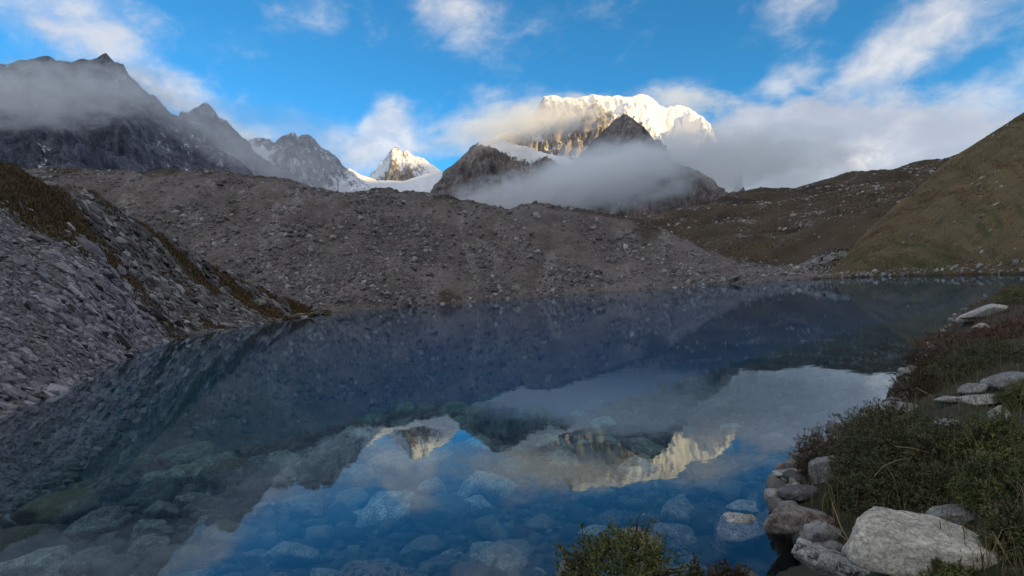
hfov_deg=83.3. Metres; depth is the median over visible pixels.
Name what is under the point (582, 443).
submerged stone
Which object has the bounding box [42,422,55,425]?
scree rock
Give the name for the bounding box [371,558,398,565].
submerged stone
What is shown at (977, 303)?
red grass
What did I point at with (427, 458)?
submerged stone
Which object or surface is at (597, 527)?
submerged stone
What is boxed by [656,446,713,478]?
submerged stone
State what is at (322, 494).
submerged stone
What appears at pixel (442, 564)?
submerged stone
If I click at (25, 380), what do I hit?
scree rubble
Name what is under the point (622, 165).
pyramid peak
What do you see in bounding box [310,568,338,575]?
submerged stone
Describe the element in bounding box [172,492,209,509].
submerged stone
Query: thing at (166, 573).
submerged stone
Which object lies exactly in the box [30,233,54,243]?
scree rock
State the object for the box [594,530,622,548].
submerged stone
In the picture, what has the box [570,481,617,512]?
submerged stone
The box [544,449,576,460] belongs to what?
submerged stone
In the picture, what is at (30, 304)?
scree rock
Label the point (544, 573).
submerged stone
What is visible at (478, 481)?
submerged stone
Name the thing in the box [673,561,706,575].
submerged stone
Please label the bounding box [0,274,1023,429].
lake water
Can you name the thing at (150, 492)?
submerged stone
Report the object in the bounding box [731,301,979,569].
shore cobbles
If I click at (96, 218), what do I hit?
scree rock
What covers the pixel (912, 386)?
dwarf shrub
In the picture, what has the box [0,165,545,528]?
slope
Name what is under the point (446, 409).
submerged stone
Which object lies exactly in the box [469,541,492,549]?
submerged stone
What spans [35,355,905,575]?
lake bed stones
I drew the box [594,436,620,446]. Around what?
submerged stone
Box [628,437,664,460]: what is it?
submerged stone
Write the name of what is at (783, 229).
ridge rubble
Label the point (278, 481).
submerged stone
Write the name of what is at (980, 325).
shore boulder
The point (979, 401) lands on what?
shore boulder
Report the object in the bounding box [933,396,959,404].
shore boulder
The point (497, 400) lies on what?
submerged stone
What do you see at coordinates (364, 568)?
patched boulder
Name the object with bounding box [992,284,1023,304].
dwarf shrub
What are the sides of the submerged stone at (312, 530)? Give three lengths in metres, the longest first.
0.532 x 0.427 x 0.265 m
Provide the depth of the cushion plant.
2.41 m
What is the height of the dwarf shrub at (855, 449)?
0.561 m
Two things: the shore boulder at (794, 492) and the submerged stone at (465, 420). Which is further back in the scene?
the submerged stone at (465, 420)
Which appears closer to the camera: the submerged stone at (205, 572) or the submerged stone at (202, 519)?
the submerged stone at (205, 572)
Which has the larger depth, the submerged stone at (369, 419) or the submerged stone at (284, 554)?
the submerged stone at (369, 419)
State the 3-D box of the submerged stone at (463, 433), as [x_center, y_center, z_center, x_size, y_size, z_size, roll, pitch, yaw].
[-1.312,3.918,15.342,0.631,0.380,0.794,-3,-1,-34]
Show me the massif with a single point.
(570, 128)
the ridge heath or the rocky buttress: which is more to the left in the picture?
the rocky buttress
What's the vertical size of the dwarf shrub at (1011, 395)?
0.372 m
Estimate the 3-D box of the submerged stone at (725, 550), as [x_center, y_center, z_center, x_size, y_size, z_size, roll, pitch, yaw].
[2.055,2.156,4.842,0.812,0.296,0.478,-7,1,-7]
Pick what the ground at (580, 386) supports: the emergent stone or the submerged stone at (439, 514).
the submerged stone at (439, 514)
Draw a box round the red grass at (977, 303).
[921,281,1023,363]
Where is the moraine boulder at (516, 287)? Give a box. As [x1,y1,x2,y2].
[511,284,519,290]
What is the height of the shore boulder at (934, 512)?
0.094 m
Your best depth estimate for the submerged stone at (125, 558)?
6.72 m
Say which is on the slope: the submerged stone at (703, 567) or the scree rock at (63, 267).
the scree rock at (63, 267)
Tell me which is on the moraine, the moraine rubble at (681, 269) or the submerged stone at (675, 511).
the moraine rubble at (681, 269)
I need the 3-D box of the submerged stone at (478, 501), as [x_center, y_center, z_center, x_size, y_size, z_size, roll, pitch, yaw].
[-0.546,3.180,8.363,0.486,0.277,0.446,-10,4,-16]
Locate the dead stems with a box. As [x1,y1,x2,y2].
[783,327,1023,572]
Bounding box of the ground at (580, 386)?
[60,284,1023,575]
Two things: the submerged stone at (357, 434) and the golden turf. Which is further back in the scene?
the golden turf
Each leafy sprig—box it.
[682,551,711,575]
[710,555,750,575]
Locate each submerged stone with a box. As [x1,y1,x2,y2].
[0,523,76,562]
[0,545,70,575]
[10,489,101,525]
[60,545,113,575]
[61,505,132,541]
[66,477,116,489]
[93,554,139,575]
[94,483,133,503]
[107,461,155,480]
[123,478,178,511]
[126,533,170,554]
[130,519,166,539]
[139,544,202,575]
[140,469,163,485]
[141,500,178,519]
[152,570,175,575]
[153,441,219,468]
[153,462,208,490]
[156,525,175,535]
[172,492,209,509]
[178,495,230,520]
[186,568,215,575]
[190,452,235,466]
[195,456,261,494]
[195,513,215,524]
[201,519,257,544]
[223,572,242,575]
[235,443,268,458]
[241,549,268,565]
[247,455,265,465]
[251,500,274,516]
[261,541,319,568]
[265,449,299,464]
[266,476,294,490]
[267,572,287,575]
[277,531,289,540]
[279,457,316,477]
[279,493,322,518]
[289,476,302,484]
[303,489,331,498]
[305,524,333,538]
[307,436,354,462]
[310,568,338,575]
[322,549,347,563]
[328,487,369,510]
[331,463,373,485]
[335,426,376,445]
[351,424,368,430]
[351,471,385,494]
[353,490,416,529]
[353,509,362,515]
[358,439,385,451]
[359,412,386,426]
[366,449,410,477]
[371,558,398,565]
[390,417,421,435]
[394,402,416,413]
[398,535,444,559]
[409,446,451,470]
[409,494,472,534]
[413,572,428,575]
[415,402,434,413]
[417,477,446,493]
[419,436,453,449]
[423,462,469,485]
[424,412,441,421]
[425,554,458,575]
[437,401,470,417]
[440,548,464,559]
[446,414,474,428]
[451,409,483,426]
[452,426,474,440]
[457,471,518,498]
[463,434,492,453]
[463,495,491,515]
[468,540,528,575]
[469,514,501,540]
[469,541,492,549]
[475,400,490,408]
[476,391,506,410]
[486,416,524,440]
[495,539,534,560]
[497,456,530,477]
[499,445,507,452]
[512,408,524,419]
[513,431,540,448]
[520,407,553,421]
[524,513,553,532]
[534,433,575,456]
[534,567,546,575]
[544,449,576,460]
[545,456,581,481]
[567,410,586,417]
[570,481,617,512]
[575,439,591,448]
[576,524,607,539]
[578,442,625,467]
[586,398,606,409]
[587,416,616,429]
[593,509,623,527]
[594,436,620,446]
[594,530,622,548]
[614,473,662,499]
[617,453,660,480]
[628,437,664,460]
[649,522,696,551]
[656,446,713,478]
[660,498,693,527]
[672,493,689,502]
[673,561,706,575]
[689,479,718,499]
[712,521,767,564]
[719,423,742,433]
[724,499,760,515]
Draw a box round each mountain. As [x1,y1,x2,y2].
[0,53,254,175]
[178,102,301,182]
[248,132,373,192]
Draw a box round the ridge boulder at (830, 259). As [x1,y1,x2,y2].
[824,256,834,263]
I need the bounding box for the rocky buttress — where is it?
[430,140,574,208]
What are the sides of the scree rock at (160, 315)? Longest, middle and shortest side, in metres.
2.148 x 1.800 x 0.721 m
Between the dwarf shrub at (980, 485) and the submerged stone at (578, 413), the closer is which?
the dwarf shrub at (980, 485)
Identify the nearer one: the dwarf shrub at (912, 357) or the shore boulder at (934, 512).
the shore boulder at (934, 512)
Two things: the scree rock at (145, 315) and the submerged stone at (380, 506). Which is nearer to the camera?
the submerged stone at (380, 506)
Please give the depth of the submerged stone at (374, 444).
13.00 m
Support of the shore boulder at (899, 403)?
on the ground at (580, 386)
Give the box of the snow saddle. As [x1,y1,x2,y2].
[348,168,442,192]
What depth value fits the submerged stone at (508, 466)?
10.42 m
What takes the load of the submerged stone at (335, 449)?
on the ground at (580, 386)
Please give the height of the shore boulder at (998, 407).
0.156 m
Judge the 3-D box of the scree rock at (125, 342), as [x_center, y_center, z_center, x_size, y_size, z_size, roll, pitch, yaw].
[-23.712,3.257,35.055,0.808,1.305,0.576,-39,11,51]
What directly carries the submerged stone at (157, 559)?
on the ground at (580, 386)
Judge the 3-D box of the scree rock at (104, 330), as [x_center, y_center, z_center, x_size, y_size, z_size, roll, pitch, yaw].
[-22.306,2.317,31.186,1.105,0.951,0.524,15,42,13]
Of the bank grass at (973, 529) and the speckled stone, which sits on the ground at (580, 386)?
the bank grass at (973, 529)
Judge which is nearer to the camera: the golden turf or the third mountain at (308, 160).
the golden turf
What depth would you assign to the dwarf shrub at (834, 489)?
4.10 m
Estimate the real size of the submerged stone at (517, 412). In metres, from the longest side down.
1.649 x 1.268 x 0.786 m
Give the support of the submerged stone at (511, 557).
on the ground at (580, 386)
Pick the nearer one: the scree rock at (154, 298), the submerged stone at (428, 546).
the submerged stone at (428, 546)
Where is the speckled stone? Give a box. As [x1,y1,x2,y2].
[622,527,666,557]
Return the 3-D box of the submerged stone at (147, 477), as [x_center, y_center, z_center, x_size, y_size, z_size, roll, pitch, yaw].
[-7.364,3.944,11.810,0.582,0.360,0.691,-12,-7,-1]
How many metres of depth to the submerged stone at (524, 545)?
6.45 m
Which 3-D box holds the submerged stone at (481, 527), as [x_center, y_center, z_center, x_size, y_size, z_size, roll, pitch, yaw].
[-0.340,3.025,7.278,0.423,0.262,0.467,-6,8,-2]
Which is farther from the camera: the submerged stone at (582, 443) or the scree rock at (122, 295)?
the scree rock at (122, 295)
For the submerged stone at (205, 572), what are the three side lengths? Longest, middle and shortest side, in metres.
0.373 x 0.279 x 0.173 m
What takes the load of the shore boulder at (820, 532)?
on the ground at (580, 386)
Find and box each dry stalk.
[813,512,847,540]
[832,502,847,538]
[874,458,911,476]
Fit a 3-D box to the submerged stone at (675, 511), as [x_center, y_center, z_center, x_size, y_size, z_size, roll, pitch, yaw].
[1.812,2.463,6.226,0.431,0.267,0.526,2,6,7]
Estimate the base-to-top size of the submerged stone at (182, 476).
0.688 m
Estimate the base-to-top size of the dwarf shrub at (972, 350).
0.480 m
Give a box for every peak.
[369,146,440,180]
[531,114,744,217]
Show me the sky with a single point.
(806, 92)
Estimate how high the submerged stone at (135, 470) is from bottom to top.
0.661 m
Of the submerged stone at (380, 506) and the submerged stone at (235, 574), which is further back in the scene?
the submerged stone at (380, 506)
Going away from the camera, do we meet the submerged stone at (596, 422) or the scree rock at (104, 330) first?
the submerged stone at (596, 422)
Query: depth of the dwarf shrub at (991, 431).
3.88 m
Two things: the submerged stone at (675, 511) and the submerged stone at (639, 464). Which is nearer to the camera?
the submerged stone at (675, 511)
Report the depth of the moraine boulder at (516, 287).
368.82 m
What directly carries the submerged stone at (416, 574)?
on the ground at (580, 386)
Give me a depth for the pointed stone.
4.13 m
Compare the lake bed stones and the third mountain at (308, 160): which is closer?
the lake bed stones
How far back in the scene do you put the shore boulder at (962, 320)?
14.45 m
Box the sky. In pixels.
[0,0,1023,190]
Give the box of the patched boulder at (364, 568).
[337,560,412,575]
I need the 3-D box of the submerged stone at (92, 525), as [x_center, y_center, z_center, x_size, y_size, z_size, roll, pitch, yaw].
[-5.861,3.405,8.248,0.740,0.523,0.832,-4,-1,13]
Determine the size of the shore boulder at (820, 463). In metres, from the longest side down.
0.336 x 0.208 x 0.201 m
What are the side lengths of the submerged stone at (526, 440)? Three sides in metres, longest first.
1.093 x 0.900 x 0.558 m
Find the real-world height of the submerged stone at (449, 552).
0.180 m
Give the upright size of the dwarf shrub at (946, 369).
0.459 m
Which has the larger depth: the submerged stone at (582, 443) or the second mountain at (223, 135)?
the second mountain at (223, 135)
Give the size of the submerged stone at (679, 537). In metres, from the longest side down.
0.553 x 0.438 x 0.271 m
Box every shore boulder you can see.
[763,503,834,537]
[776,485,819,500]
[791,538,869,575]
[807,522,836,541]
[808,455,844,483]
[881,401,917,412]
[925,504,977,525]
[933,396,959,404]
[934,418,959,425]
[955,318,976,323]
[956,383,987,395]
[958,394,998,404]
[971,323,990,329]
[979,371,1023,390]
[987,405,1009,420]
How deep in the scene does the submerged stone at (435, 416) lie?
18.76 m
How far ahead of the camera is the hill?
167.12 m
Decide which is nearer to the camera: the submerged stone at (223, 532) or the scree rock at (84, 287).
the submerged stone at (223, 532)
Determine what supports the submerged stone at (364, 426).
on the ground at (580, 386)
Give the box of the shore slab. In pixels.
[957,304,1007,318]
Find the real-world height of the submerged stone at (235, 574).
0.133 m
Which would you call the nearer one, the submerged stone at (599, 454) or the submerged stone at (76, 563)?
the submerged stone at (76, 563)
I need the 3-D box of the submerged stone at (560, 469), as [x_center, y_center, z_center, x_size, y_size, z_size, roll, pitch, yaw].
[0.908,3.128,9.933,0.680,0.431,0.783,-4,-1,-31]
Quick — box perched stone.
[772,468,800,476]
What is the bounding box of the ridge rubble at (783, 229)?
[637,158,950,274]
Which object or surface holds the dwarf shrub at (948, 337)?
on the ground at (580, 386)
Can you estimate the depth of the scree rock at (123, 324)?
38.43 m
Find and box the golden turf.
[0,161,330,339]
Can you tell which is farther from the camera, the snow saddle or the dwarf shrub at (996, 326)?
the snow saddle
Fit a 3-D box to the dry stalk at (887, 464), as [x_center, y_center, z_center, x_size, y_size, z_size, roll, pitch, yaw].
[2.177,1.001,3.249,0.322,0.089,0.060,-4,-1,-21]
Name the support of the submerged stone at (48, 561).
on the ground at (580, 386)
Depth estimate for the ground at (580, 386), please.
11.09 m
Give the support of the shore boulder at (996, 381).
on the ground at (580, 386)
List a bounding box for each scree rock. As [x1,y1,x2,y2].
[25,299,38,312]
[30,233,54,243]
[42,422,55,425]
[52,262,78,276]
[55,295,68,301]
[80,283,89,292]
[84,283,100,300]
[89,211,103,225]
[94,323,109,335]
[98,268,115,278]
[108,321,118,329]
[113,286,125,298]
[116,332,131,349]
[121,322,128,333]
[126,237,141,253]
[133,301,149,311]
[136,315,146,330]
[137,308,149,319]
[148,306,167,320]
[149,294,158,303]
[160,285,170,298]
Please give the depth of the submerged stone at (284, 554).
6.21 m
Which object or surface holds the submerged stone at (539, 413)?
on the ground at (580, 386)
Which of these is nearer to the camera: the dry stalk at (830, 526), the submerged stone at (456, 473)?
the dry stalk at (830, 526)
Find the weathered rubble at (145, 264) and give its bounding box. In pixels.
[30,174,324,334]
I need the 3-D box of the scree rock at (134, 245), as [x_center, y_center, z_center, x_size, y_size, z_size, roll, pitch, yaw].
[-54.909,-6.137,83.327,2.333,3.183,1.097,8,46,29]
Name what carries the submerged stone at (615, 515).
on the ground at (580, 386)
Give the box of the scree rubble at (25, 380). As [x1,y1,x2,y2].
[0,194,184,528]
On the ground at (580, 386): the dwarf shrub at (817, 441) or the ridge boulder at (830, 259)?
the dwarf shrub at (817, 441)
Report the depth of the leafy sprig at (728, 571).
2.72 m
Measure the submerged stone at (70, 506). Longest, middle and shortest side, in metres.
1.125 x 1.108 x 0.687 m
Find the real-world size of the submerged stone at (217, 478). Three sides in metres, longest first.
1.220 x 1.143 x 0.709 m
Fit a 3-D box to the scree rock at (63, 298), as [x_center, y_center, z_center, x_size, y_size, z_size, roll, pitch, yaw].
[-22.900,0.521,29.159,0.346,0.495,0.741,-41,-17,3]
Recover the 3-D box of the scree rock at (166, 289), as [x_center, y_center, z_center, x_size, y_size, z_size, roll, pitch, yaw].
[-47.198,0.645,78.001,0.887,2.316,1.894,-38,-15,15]
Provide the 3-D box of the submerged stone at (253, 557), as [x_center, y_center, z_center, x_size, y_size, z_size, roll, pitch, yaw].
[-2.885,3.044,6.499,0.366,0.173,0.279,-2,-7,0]
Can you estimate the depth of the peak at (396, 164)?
5535.15 m
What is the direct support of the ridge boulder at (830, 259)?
on the ridge
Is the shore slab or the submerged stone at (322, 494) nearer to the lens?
the submerged stone at (322, 494)
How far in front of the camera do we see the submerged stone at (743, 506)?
5.81 m
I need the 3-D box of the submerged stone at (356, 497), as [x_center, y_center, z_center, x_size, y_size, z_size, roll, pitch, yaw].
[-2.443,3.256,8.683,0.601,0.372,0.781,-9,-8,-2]
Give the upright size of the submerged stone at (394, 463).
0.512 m
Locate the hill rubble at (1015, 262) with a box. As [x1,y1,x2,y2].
[812,122,1023,278]
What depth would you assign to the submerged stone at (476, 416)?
18.58 m
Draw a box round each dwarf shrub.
[552,509,689,575]
[788,422,840,474]
[814,413,917,488]
[819,467,863,514]
[828,397,933,442]
[832,443,926,514]
[871,408,986,468]
[886,356,943,401]
[893,458,963,509]
[898,344,949,366]
[904,327,980,352]
[909,352,986,383]
[935,405,1023,459]
[942,334,1023,369]
[945,444,1023,519]
[959,312,1023,339]
[975,495,1023,562]
[984,379,1023,409]
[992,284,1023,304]
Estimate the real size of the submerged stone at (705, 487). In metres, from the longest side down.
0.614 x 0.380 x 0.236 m
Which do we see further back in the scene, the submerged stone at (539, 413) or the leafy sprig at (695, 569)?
the submerged stone at (539, 413)
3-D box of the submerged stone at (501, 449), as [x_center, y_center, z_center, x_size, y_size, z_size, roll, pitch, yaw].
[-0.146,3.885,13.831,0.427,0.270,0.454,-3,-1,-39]
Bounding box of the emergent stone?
[716,512,766,546]
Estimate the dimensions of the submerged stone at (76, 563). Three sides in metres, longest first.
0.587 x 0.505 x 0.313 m
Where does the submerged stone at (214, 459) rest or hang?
on the ground at (580, 386)
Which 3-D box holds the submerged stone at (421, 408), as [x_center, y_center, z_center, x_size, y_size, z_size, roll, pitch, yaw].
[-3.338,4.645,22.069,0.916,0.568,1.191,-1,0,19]
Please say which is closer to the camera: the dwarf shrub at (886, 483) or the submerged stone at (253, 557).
the dwarf shrub at (886, 483)
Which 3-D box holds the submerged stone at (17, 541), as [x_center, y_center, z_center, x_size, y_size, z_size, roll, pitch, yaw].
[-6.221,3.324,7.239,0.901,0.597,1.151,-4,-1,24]
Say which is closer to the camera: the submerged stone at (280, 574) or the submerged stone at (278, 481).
the submerged stone at (280, 574)
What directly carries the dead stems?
on the ground at (580, 386)
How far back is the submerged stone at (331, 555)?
6.39 m
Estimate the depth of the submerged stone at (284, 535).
7.41 m
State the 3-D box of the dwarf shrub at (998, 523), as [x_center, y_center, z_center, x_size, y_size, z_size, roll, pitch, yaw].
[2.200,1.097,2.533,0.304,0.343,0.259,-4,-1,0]
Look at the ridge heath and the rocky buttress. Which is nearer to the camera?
the ridge heath
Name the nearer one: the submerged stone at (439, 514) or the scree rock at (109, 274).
the submerged stone at (439, 514)
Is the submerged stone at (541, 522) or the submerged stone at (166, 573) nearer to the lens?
the submerged stone at (166, 573)
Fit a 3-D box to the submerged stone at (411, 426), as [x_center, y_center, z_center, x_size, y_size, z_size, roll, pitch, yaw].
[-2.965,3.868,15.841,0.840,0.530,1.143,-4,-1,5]
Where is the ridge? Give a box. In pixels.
[634,154,956,274]
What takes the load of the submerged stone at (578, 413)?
on the ground at (580, 386)
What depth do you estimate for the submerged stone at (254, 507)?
8.49 m
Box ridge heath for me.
[640,156,951,272]
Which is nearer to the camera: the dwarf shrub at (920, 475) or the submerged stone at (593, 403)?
the dwarf shrub at (920, 475)
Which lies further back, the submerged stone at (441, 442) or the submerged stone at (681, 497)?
the submerged stone at (441, 442)
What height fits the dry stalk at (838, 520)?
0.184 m
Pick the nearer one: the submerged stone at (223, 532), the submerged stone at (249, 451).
the submerged stone at (223, 532)
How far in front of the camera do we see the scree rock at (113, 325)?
36.10 m
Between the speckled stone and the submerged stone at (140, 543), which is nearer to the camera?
the speckled stone
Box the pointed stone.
[449,559,491,575]
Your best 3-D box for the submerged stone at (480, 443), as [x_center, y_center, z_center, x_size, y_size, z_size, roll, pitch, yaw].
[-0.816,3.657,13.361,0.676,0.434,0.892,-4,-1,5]
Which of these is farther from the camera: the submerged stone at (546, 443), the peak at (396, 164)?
the peak at (396, 164)
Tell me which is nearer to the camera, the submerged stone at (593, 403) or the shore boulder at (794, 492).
the shore boulder at (794, 492)
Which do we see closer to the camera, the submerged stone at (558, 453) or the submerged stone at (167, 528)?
the submerged stone at (167, 528)
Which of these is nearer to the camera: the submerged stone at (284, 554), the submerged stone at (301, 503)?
the submerged stone at (284, 554)
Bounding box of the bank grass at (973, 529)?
[783,335,1023,575]
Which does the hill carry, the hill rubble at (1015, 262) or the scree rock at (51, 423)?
the hill rubble at (1015, 262)
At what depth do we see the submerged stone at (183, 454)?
13.70 m
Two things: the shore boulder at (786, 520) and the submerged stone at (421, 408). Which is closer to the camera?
the shore boulder at (786, 520)
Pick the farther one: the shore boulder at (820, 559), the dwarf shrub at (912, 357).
the dwarf shrub at (912, 357)
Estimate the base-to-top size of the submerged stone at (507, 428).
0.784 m
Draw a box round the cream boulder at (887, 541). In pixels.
[841,506,1009,575]
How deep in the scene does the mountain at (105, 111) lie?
2044.17 m
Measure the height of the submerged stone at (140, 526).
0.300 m
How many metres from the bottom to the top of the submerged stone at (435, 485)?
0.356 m
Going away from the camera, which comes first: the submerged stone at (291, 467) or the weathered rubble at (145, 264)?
the submerged stone at (291, 467)
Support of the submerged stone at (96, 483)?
on the ground at (580, 386)
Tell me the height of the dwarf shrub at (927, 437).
0.469 m
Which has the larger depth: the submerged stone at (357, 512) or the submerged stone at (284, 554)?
the submerged stone at (357, 512)
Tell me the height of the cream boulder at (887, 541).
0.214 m
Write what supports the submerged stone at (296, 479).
on the ground at (580, 386)
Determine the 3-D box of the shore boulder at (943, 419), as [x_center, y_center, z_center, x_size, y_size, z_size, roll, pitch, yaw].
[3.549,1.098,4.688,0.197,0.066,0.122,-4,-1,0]
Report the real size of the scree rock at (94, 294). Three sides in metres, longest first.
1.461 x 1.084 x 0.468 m
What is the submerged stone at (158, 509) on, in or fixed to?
on the ground at (580, 386)
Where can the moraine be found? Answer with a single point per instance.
(333, 205)
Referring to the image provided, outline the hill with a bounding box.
[810,112,1023,278]
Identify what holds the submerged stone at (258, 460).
on the ground at (580, 386)
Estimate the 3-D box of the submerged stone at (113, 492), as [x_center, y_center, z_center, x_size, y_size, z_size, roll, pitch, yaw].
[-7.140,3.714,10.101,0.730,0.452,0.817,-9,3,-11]
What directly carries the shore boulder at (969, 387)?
on the ground at (580, 386)
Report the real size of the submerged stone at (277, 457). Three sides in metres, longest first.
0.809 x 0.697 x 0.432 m
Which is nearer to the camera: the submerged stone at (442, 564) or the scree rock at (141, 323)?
the submerged stone at (442, 564)
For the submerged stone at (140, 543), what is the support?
on the ground at (580, 386)
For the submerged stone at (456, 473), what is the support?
on the ground at (580, 386)
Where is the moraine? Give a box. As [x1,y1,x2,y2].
[22,167,815,311]
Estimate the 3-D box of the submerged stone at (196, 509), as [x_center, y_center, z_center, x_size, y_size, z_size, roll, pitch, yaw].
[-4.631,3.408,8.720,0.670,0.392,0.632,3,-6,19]
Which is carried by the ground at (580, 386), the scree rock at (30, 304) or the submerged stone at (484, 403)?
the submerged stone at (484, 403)
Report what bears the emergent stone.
in the lake water
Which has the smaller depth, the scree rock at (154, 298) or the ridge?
the scree rock at (154, 298)
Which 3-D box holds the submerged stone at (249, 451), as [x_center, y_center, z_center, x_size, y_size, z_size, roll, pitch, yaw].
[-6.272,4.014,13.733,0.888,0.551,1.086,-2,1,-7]
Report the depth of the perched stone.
4.95 m
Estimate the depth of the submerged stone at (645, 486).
7.66 m
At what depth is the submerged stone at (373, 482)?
9.60 m
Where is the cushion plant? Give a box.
[916,556,981,575]
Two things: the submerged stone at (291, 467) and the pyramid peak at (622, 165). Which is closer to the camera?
the submerged stone at (291, 467)
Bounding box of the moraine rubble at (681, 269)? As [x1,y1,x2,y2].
[21,166,816,310]
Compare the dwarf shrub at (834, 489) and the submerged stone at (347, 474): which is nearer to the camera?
the dwarf shrub at (834, 489)
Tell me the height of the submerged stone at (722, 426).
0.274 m
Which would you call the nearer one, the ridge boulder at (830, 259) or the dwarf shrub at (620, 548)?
the dwarf shrub at (620, 548)
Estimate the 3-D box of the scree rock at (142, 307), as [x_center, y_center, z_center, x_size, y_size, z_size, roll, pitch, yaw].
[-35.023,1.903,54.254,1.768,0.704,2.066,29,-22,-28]
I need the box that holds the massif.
[490,94,744,192]
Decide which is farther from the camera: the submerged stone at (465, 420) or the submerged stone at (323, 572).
the submerged stone at (465, 420)
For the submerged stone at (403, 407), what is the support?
on the ground at (580, 386)
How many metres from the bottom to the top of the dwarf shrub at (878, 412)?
0.397 m

